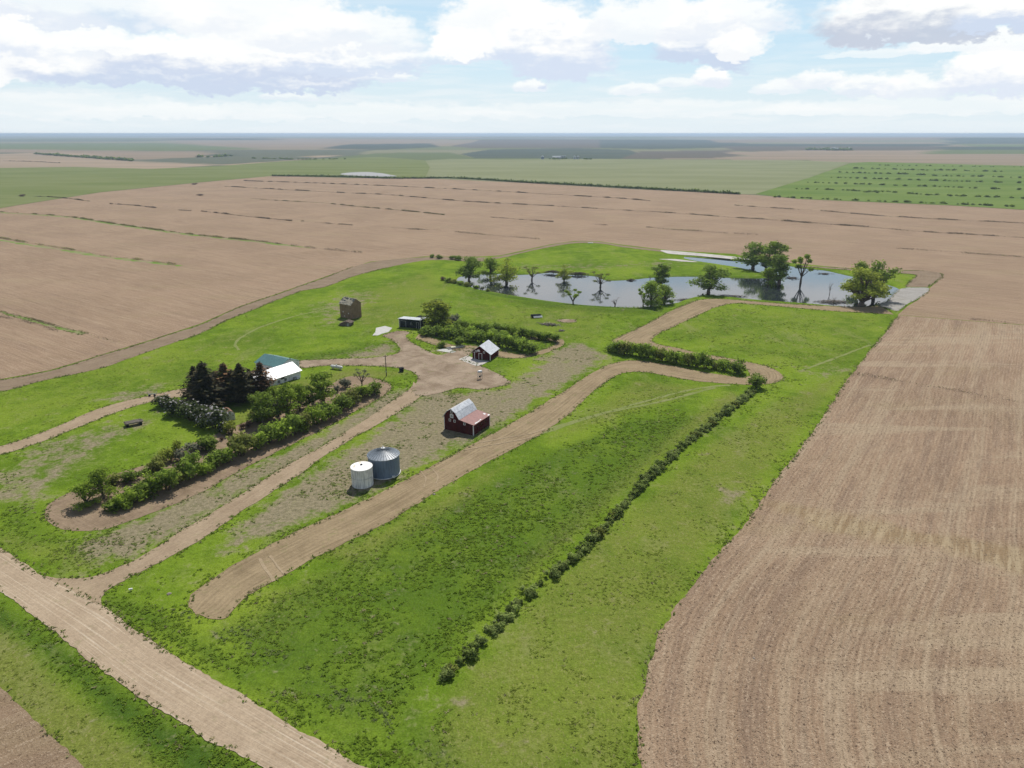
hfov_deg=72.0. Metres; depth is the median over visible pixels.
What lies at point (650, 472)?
shrub
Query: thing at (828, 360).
wheel track
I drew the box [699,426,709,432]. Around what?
shrub
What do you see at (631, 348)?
shrub
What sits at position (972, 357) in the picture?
stubble field
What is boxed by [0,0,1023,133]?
sky
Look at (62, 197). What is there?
brush line
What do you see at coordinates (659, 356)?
shrub
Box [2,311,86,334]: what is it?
grass strip
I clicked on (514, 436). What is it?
wheel track
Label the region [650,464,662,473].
shrub
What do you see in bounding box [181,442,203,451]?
shrub
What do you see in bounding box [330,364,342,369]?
propane tank
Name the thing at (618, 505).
shrub
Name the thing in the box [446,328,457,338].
shrub
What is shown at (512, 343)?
shrub
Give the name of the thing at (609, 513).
shrub
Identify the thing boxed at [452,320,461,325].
shrub
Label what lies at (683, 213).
brush line
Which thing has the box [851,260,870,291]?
pond tree
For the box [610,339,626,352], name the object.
shrub
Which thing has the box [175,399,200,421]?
lilac bush
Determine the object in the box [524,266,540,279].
pond tree
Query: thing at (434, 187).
brush line
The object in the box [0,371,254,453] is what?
farm lane
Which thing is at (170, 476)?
shrub
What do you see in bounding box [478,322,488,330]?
shrub
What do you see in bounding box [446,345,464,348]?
cattle trough
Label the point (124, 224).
brush line
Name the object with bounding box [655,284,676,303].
pond tree
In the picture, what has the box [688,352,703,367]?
shrub
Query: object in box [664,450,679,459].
shrub
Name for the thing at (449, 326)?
shrub
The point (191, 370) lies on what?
spruce tree
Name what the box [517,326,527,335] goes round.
shrub
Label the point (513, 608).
shrub
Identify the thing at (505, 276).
pond tree
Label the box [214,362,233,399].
spruce tree
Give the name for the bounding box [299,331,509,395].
yard
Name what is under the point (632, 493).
shrub
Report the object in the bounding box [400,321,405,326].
door
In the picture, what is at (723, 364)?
shrub
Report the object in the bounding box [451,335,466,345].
shrub
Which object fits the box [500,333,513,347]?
shrub
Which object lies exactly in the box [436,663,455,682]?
shrub
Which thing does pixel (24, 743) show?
stubble field
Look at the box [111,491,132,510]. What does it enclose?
shrub
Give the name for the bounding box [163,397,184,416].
lilac bush
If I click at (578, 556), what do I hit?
shrub
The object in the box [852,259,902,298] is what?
pond tree
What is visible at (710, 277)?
pond tree
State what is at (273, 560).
wheel track
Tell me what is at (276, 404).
shrub
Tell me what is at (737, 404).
shrub
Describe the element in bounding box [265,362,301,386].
house
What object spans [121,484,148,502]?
shrub
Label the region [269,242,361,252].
brush line
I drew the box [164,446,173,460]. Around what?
shrub
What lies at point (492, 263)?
pond tree
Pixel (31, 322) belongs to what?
brush line
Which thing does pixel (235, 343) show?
wheel track
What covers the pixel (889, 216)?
brush line
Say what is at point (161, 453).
shrub
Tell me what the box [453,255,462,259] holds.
shrub
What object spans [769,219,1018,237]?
brush line
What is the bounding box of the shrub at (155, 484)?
[142,470,164,493]
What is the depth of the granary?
302.52 m
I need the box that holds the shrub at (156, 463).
[146,455,166,469]
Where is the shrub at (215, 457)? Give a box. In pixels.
[203,449,226,468]
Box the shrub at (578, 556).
[567,551,580,560]
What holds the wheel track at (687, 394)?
on the ground at (584, 640)
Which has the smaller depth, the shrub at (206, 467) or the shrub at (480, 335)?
the shrub at (206, 467)
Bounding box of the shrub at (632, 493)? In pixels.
[628,490,637,496]
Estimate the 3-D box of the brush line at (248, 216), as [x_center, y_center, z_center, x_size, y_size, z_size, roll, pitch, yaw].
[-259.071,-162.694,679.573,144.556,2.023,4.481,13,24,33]
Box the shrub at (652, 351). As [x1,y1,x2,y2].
[648,345,660,359]
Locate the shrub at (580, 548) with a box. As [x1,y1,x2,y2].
[575,544,587,551]
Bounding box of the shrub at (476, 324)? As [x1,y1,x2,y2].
[471,320,482,328]
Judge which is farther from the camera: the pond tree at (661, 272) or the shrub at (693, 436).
the pond tree at (661, 272)
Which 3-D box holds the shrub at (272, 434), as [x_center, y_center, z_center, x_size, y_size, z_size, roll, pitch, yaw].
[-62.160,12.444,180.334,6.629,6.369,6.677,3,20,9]
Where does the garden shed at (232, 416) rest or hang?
on the ground at (584, 640)
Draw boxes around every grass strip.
[0,212,307,247]
[0,240,181,265]
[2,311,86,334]
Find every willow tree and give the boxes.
[420,300,451,326]
[431,308,454,327]
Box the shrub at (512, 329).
[507,325,517,333]
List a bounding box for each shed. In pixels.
[224,407,234,420]
[339,319,353,325]
[398,315,426,328]
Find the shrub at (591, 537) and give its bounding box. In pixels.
[583,532,599,542]
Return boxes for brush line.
[0,211,279,243]
[0,236,174,264]
[1,316,58,331]
[15,313,114,342]
[36,196,87,200]
[110,203,155,207]
[201,210,290,220]
[226,186,500,202]
[246,180,648,200]
[250,198,444,214]
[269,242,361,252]
[301,220,352,224]
[491,216,553,221]
[502,203,850,225]
[736,205,1023,223]
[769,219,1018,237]
[849,371,1017,401]
[917,249,1020,256]
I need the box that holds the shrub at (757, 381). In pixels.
[747,372,766,388]
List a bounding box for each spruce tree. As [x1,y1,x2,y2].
[175,361,231,406]
[176,366,197,398]
[207,371,228,401]
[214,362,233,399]
[219,363,264,402]
[219,369,240,401]
[244,368,258,395]
[248,361,279,396]
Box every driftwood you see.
[718,294,753,296]
[813,299,848,303]
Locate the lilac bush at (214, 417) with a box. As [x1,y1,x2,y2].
[195,404,232,428]
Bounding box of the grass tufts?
[0,305,1018,767]
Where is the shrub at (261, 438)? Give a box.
[246,431,269,450]
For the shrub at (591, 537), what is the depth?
137.24 m
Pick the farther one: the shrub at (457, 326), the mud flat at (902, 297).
the mud flat at (902, 297)
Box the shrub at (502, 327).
[498,324,509,331]
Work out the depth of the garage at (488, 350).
248.25 m
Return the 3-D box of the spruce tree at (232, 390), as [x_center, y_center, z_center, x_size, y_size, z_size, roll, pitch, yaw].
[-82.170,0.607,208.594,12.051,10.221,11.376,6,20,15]
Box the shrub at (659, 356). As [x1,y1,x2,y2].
[654,346,666,361]
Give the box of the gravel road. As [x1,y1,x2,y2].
[0,548,366,767]
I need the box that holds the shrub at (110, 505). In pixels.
[101,499,123,513]
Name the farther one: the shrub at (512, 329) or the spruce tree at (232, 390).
the shrub at (512, 329)
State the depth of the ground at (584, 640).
158.51 m
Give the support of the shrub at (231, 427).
on the tilled strip at (95, 515)
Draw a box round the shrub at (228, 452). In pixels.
[216,446,237,462]
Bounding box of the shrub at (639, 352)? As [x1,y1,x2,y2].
[633,343,645,357]
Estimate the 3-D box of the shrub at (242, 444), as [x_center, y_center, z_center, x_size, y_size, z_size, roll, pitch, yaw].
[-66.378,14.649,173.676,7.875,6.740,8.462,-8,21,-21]
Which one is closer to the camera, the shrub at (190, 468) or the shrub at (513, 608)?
the shrub at (513, 608)
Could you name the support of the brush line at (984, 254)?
on the stubble field at (122, 303)
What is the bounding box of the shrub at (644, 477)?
[638,473,648,482]
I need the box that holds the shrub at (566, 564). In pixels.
[556,559,569,568]
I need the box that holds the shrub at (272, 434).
[257,421,283,442]
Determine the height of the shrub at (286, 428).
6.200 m
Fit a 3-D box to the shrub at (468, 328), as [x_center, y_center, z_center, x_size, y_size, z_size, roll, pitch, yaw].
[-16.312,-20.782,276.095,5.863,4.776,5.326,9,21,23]
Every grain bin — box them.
[350,461,373,488]
[367,446,400,479]
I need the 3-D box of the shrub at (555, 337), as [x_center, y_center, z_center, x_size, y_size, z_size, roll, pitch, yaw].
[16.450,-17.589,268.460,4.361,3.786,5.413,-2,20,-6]
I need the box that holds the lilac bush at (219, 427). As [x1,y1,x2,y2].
[216,419,227,432]
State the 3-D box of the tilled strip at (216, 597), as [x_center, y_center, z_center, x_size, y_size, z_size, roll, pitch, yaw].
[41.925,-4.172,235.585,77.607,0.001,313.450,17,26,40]
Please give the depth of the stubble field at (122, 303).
534.20 m
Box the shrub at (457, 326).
[454,324,465,331]
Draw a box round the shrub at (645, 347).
[639,343,653,357]
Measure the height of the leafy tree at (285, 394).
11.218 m
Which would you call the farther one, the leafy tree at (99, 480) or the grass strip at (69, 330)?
the grass strip at (69, 330)
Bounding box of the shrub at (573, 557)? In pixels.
[566,554,577,563]
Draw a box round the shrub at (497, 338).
[492,331,504,345]
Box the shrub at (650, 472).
[645,469,656,479]
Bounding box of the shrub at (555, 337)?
[550,333,561,341]
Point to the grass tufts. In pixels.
(490, 557)
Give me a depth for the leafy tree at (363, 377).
220.93 m
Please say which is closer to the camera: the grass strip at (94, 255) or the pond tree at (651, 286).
the pond tree at (651, 286)
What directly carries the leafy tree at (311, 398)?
on the tilled strip at (95, 515)
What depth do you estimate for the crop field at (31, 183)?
1364.08 m
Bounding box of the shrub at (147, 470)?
[141,466,155,473]
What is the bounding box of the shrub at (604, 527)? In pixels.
[599,524,609,530]
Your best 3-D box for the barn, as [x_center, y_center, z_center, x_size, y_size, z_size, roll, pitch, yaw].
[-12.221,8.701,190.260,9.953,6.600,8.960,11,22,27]
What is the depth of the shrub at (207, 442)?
176.06 m
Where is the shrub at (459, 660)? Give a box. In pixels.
[455,656,465,666]
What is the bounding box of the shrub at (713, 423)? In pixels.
[705,419,717,426]
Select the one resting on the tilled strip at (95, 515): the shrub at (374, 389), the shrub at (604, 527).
the shrub at (374, 389)
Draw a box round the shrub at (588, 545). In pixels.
[579,541,592,551]
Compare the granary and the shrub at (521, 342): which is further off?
the granary
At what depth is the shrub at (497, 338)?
262.54 m
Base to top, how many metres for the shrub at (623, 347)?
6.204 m
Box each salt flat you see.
[661,250,748,259]
[663,259,695,261]
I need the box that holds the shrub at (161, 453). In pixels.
[157,448,173,462]
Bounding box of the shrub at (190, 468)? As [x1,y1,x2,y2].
[172,449,203,479]
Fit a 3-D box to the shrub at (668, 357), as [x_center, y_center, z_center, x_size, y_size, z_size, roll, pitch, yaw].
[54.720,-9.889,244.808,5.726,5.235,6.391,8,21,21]
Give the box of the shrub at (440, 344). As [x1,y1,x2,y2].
[437,341,446,347]
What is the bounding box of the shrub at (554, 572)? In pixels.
[544,564,560,577]
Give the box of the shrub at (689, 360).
[684,353,695,365]
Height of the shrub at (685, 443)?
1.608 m
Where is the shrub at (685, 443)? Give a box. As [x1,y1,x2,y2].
[678,440,687,445]
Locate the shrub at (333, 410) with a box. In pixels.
[315,401,343,420]
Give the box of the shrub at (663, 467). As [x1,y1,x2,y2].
[652,461,665,469]
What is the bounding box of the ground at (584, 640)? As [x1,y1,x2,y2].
[0,134,1023,767]
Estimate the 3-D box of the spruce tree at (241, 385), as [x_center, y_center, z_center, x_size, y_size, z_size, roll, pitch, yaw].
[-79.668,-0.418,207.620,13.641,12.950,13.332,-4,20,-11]
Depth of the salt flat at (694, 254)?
463.37 m
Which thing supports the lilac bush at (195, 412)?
on the ground at (584, 640)
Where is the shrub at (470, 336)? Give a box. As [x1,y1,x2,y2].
[465,329,475,340]
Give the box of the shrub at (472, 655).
[461,645,479,660]
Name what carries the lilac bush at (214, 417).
on the ground at (584, 640)
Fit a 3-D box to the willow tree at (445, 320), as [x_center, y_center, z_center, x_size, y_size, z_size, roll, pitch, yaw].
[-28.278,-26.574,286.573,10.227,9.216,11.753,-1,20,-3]
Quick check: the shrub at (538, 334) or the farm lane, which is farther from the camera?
the shrub at (538, 334)
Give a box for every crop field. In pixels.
[0,157,429,207]
[425,159,849,193]
[757,162,1023,209]
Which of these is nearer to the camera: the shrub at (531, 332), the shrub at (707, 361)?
the shrub at (707, 361)
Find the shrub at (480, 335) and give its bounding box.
[471,329,485,342]
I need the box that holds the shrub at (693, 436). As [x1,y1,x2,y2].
[685,434,697,440]
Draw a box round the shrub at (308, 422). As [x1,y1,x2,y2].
[298,412,311,431]
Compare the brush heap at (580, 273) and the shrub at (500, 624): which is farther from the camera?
the brush heap at (580, 273)
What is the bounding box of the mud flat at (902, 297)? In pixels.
[878,287,928,310]
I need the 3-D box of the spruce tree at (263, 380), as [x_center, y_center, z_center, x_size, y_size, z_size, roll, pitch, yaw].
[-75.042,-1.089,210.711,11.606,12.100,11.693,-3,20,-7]
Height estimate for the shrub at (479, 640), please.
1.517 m
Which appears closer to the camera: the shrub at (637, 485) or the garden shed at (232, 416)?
the shrub at (637, 485)
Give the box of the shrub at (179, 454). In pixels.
[170,447,192,460]
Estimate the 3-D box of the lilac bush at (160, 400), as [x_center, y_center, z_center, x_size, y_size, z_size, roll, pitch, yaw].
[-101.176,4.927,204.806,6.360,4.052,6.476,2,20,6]
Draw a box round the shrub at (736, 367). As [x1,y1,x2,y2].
[727,358,746,374]
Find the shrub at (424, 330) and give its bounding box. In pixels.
[419,325,432,334]
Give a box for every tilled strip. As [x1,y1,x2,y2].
[0,241,661,390]
[45,376,391,530]
[188,299,892,618]
[415,334,563,357]
[803,266,941,286]
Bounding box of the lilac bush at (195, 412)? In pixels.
[188,404,209,426]
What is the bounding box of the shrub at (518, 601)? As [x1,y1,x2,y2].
[513,597,522,605]
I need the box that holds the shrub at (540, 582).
[535,579,543,586]
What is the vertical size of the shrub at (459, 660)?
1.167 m
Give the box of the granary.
[339,297,361,318]
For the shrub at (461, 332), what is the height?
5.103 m
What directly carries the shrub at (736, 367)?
on the ground at (584, 640)
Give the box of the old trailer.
[531,314,541,317]
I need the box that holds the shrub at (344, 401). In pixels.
[330,392,354,410]
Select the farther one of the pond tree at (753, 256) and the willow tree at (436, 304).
the pond tree at (753, 256)
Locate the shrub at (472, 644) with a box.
[466,641,479,651]
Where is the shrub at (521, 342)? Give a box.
[515,337,529,350]
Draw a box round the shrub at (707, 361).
[698,350,714,368]
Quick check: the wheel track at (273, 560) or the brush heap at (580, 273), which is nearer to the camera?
the wheel track at (273, 560)
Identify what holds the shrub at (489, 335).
on the ground at (584, 640)
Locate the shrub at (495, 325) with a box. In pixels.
[487,321,501,330]
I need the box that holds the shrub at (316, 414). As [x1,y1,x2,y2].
[303,402,330,424]
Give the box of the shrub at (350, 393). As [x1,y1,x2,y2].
[340,386,361,405]
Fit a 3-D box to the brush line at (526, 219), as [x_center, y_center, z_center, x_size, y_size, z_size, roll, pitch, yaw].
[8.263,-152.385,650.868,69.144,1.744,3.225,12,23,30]
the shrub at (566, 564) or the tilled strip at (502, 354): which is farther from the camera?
the tilled strip at (502, 354)
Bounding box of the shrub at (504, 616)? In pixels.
[493,611,515,623]
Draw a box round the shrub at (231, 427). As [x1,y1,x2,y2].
[221,419,238,435]
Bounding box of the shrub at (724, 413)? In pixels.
[719,409,729,414]
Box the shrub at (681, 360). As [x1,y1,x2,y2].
[676,352,689,364]
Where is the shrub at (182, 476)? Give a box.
[169,470,187,485]
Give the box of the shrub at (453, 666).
[445,662,459,671]
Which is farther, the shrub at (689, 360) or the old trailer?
the old trailer
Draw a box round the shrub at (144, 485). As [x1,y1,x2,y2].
[132,478,158,499]
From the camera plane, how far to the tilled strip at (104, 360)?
286.10 m
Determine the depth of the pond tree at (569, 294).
327.31 m
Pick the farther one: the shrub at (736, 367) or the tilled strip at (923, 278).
the tilled strip at (923, 278)
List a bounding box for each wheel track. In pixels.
[233,304,338,349]
[259,558,274,581]
[269,555,284,573]
[465,435,538,449]
[480,428,544,442]
[541,385,730,433]
[550,387,714,428]
[798,345,870,370]
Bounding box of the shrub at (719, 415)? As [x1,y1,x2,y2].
[714,413,722,417]
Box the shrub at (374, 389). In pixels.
[368,379,383,394]
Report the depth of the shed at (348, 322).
291.47 m
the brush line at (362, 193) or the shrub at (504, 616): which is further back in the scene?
the brush line at (362, 193)
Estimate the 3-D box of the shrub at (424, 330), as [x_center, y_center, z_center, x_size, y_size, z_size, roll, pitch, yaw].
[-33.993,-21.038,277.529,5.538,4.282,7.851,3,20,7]
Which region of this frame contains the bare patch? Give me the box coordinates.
[557,319,576,321]
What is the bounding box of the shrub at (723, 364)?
[715,358,733,370]
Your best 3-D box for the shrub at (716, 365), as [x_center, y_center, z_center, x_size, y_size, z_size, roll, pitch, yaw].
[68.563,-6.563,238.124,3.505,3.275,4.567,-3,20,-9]
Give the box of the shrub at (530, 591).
[519,583,537,596]
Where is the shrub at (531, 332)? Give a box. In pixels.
[525,329,535,337]
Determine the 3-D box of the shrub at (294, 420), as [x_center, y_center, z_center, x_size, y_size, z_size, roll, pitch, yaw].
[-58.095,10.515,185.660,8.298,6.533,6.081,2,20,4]
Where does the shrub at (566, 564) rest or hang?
on the ground at (584, 640)
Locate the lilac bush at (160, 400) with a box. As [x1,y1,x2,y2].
[150,393,174,407]
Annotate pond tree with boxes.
[454,256,484,280]
[477,257,500,276]
[486,257,521,283]
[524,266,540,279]
[555,264,574,280]
[563,289,581,303]
[592,271,610,286]
[638,288,649,306]
[641,280,665,305]
[651,264,670,285]
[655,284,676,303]
[686,263,732,292]
[731,241,772,268]
[758,240,791,268]
[760,267,775,284]
[766,254,790,284]
[792,254,813,282]
[840,267,891,305]
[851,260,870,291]
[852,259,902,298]
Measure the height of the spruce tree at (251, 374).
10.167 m
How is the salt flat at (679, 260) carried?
on the ground at (584, 640)
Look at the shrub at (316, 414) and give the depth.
191.14 m
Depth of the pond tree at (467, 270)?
379.06 m
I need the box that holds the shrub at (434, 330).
[428,323,442,335]
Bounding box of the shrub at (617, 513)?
[612,508,623,518]
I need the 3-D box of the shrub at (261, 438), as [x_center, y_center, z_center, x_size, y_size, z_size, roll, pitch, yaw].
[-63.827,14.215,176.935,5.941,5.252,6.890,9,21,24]
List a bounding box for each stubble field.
[0,176,1023,378]
[0,687,83,767]
[637,315,1023,767]
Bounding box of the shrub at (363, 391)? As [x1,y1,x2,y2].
[352,384,371,397]
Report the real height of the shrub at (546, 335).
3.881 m
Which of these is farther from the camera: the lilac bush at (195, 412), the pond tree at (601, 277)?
the pond tree at (601, 277)
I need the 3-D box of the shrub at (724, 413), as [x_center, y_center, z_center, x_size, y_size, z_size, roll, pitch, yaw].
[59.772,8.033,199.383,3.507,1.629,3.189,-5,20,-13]
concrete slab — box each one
[373,326,391,334]
[438,349,454,352]
[459,355,487,365]
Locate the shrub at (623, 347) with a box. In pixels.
[618,340,632,354]
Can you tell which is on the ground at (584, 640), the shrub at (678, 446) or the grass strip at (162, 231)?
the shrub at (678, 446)
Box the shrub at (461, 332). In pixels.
[454,327,467,339]
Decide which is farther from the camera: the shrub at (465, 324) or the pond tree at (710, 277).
the pond tree at (710, 277)
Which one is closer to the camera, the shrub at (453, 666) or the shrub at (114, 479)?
the shrub at (453, 666)
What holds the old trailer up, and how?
on the ground at (584, 640)
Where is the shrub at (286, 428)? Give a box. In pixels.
[266,418,294,441]
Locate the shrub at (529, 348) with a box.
[523,342,538,355]
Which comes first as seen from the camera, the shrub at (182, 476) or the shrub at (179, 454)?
the shrub at (182, 476)
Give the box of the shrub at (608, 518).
[604,516,613,524]
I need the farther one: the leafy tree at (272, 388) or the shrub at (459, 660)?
the leafy tree at (272, 388)
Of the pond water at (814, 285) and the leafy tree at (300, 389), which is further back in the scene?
the pond water at (814, 285)
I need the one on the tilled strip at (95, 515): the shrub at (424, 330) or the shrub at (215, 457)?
the shrub at (215, 457)
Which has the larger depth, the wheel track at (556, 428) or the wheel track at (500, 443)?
the wheel track at (556, 428)
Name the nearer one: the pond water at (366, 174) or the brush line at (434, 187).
the brush line at (434, 187)
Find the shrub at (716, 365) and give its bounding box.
[710,360,719,368]
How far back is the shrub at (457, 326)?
277.52 m
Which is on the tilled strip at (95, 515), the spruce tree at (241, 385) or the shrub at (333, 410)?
the shrub at (333, 410)
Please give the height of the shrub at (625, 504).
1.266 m
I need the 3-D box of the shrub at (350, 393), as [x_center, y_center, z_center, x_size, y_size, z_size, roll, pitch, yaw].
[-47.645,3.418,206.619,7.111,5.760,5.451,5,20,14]
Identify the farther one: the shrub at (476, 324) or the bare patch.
the bare patch
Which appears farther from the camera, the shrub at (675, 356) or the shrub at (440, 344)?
the shrub at (440, 344)
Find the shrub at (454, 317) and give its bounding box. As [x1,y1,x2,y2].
[446,313,459,324]
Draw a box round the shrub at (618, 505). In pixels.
[614,503,624,508]
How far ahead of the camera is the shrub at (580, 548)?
133.82 m
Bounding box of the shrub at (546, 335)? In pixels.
[541,331,551,340]
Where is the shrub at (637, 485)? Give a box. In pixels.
[632,483,644,491]
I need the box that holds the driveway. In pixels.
[37,382,420,641]
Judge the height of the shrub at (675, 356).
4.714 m
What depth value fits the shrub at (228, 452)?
169.32 m
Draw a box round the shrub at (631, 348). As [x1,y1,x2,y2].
[624,342,637,354]
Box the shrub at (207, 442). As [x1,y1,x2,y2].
[195,433,218,452]
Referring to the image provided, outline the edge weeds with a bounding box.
[0,266,943,767]
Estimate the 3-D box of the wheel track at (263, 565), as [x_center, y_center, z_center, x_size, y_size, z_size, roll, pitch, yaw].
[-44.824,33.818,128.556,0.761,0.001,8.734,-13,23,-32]
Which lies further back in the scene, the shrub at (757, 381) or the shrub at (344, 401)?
the shrub at (757, 381)
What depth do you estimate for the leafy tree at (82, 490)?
149.28 m
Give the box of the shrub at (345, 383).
[338,377,351,387]
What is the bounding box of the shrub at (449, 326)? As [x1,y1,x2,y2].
[445,323,453,328]
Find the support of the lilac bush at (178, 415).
on the ground at (584, 640)
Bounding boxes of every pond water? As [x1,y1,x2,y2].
[342,172,394,175]
[457,257,898,307]
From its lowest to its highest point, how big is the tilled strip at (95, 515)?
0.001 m
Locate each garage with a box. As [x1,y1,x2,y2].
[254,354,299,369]
[471,340,499,360]
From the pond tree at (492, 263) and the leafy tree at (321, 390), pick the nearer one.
the leafy tree at (321, 390)
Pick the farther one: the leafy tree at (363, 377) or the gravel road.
the leafy tree at (363, 377)
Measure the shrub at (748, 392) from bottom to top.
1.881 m
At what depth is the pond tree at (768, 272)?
370.79 m
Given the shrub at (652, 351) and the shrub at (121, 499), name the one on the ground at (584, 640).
the shrub at (652, 351)
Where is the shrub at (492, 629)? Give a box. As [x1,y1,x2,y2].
[482,623,499,636]
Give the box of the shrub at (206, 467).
[194,459,215,475]
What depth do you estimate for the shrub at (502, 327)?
279.70 m
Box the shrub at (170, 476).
[154,465,181,490]
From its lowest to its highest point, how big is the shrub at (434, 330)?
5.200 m
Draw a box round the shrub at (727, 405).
[721,403,735,410]
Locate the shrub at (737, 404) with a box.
[730,401,740,406]
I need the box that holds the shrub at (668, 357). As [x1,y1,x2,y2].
[661,348,675,361]
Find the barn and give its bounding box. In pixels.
[442,399,490,435]
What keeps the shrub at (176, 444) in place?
on the tilled strip at (95, 515)
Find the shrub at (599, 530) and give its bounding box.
[589,526,605,537]
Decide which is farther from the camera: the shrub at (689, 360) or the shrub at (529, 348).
the shrub at (529, 348)
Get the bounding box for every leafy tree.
[67,482,103,510]
[83,466,121,498]
[245,391,277,423]
[264,385,279,398]
[272,382,300,417]
[288,382,309,410]
[301,384,318,407]
[305,370,336,403]
[352,369,369,385]
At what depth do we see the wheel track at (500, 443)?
180.74 m
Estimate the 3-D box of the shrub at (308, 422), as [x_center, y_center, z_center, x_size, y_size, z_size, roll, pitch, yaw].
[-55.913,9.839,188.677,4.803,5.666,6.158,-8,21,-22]
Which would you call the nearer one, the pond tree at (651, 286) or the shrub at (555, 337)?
the shrub at (555, 337)
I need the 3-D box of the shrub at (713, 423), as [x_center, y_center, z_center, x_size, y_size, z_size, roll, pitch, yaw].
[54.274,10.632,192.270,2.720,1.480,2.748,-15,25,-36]
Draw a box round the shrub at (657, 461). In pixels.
[654,459,667,464]
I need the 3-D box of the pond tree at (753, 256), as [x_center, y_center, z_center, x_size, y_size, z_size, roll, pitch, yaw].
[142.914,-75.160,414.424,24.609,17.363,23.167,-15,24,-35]
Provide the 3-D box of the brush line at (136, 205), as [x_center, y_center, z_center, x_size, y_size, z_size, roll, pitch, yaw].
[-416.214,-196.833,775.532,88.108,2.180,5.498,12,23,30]
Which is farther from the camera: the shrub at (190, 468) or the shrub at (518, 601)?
the shrub at (190, 468)
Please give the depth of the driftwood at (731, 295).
347.31 m
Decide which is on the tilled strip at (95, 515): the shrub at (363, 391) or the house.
the shrub at (363, 391)
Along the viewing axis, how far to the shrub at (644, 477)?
161.07 m
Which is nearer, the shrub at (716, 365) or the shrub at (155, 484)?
the shrub at (155, 484)
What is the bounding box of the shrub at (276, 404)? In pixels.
[272,398,281,417]
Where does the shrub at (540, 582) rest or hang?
on the ground at (584, 640)
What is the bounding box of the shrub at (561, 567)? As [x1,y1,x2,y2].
[552,562,565,570]
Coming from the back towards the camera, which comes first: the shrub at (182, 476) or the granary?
the granary
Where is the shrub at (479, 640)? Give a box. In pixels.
[473,634,488,646]
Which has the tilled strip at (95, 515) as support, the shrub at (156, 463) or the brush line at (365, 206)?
the shrub at (156, 463)
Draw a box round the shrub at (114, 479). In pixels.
[105,473,123,486]
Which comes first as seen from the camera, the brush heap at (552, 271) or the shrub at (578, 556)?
the shrub at (578, 556)
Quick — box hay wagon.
[123,419,142,427]
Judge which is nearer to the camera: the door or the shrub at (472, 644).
the shrub at (472, 644)
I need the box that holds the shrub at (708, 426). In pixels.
[700,422,711,429]
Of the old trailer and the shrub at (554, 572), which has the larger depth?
the old trailer
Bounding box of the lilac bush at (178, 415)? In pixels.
[172,406,185,417]
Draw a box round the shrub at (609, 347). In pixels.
[604,342,618,351]
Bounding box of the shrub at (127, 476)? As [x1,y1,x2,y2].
[120,469,142,482]
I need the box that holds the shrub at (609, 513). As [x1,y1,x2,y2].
[607,511,617,518]
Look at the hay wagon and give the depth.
192.03 m
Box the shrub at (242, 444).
[225,430,258,455]
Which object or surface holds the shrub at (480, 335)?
on the ground at (584, 640)
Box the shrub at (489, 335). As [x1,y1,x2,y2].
[485,329,494,343]
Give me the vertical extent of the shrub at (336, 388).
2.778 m
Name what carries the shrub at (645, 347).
on the ground at (584, 640)
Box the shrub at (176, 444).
[171,440,182,450]
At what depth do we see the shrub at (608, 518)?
144.37 m
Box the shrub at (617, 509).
[614,507,623,515]
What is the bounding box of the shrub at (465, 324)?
[459,320,471,327]
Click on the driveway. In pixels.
(94, 587)
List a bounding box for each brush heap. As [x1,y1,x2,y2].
[542,270,558,273]
[569,271,585,274]
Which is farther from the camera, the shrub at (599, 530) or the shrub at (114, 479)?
the shrub at (114, 479)
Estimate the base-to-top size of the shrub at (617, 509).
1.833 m
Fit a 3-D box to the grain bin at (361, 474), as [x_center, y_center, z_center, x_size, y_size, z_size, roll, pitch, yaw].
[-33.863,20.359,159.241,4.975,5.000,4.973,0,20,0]
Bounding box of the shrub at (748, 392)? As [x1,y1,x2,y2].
[744,389,753,395]
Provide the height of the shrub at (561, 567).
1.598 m
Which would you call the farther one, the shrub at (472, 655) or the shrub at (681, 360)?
the shrub at (681, 360)
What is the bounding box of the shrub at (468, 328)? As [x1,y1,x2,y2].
[463,324,477,332]
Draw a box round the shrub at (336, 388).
[331,384,339,391]
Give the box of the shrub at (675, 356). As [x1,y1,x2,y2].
[670,350,680,362]
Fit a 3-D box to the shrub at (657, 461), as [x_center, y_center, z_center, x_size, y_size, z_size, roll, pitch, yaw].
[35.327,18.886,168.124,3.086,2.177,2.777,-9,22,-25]
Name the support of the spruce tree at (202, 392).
on the ground at (584, 640)
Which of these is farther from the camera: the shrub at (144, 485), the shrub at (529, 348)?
the shrub at (529, 348)
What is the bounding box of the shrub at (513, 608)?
[504,601,519,613]
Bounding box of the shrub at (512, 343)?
[507,333,519,349]
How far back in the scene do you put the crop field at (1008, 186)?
1075.52 m
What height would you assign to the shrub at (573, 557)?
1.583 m
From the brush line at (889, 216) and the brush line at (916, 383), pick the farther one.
the brush line at (889, 216)
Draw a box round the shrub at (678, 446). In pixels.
[674,444,685,449]
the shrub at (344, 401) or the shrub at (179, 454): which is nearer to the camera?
the shrub at (179, 454)
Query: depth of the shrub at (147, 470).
165.01 m
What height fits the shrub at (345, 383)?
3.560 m
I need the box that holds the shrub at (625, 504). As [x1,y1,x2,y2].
[620,501,628,508]
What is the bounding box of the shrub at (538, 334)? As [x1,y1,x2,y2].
[535,331,544,340]
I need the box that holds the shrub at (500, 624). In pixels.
[490,619,505,631]
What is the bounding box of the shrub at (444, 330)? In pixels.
[436,326,449,337]
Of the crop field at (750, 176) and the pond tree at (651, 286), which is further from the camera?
the crop field at (750, 176)
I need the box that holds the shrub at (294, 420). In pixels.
[278,413,309,434]

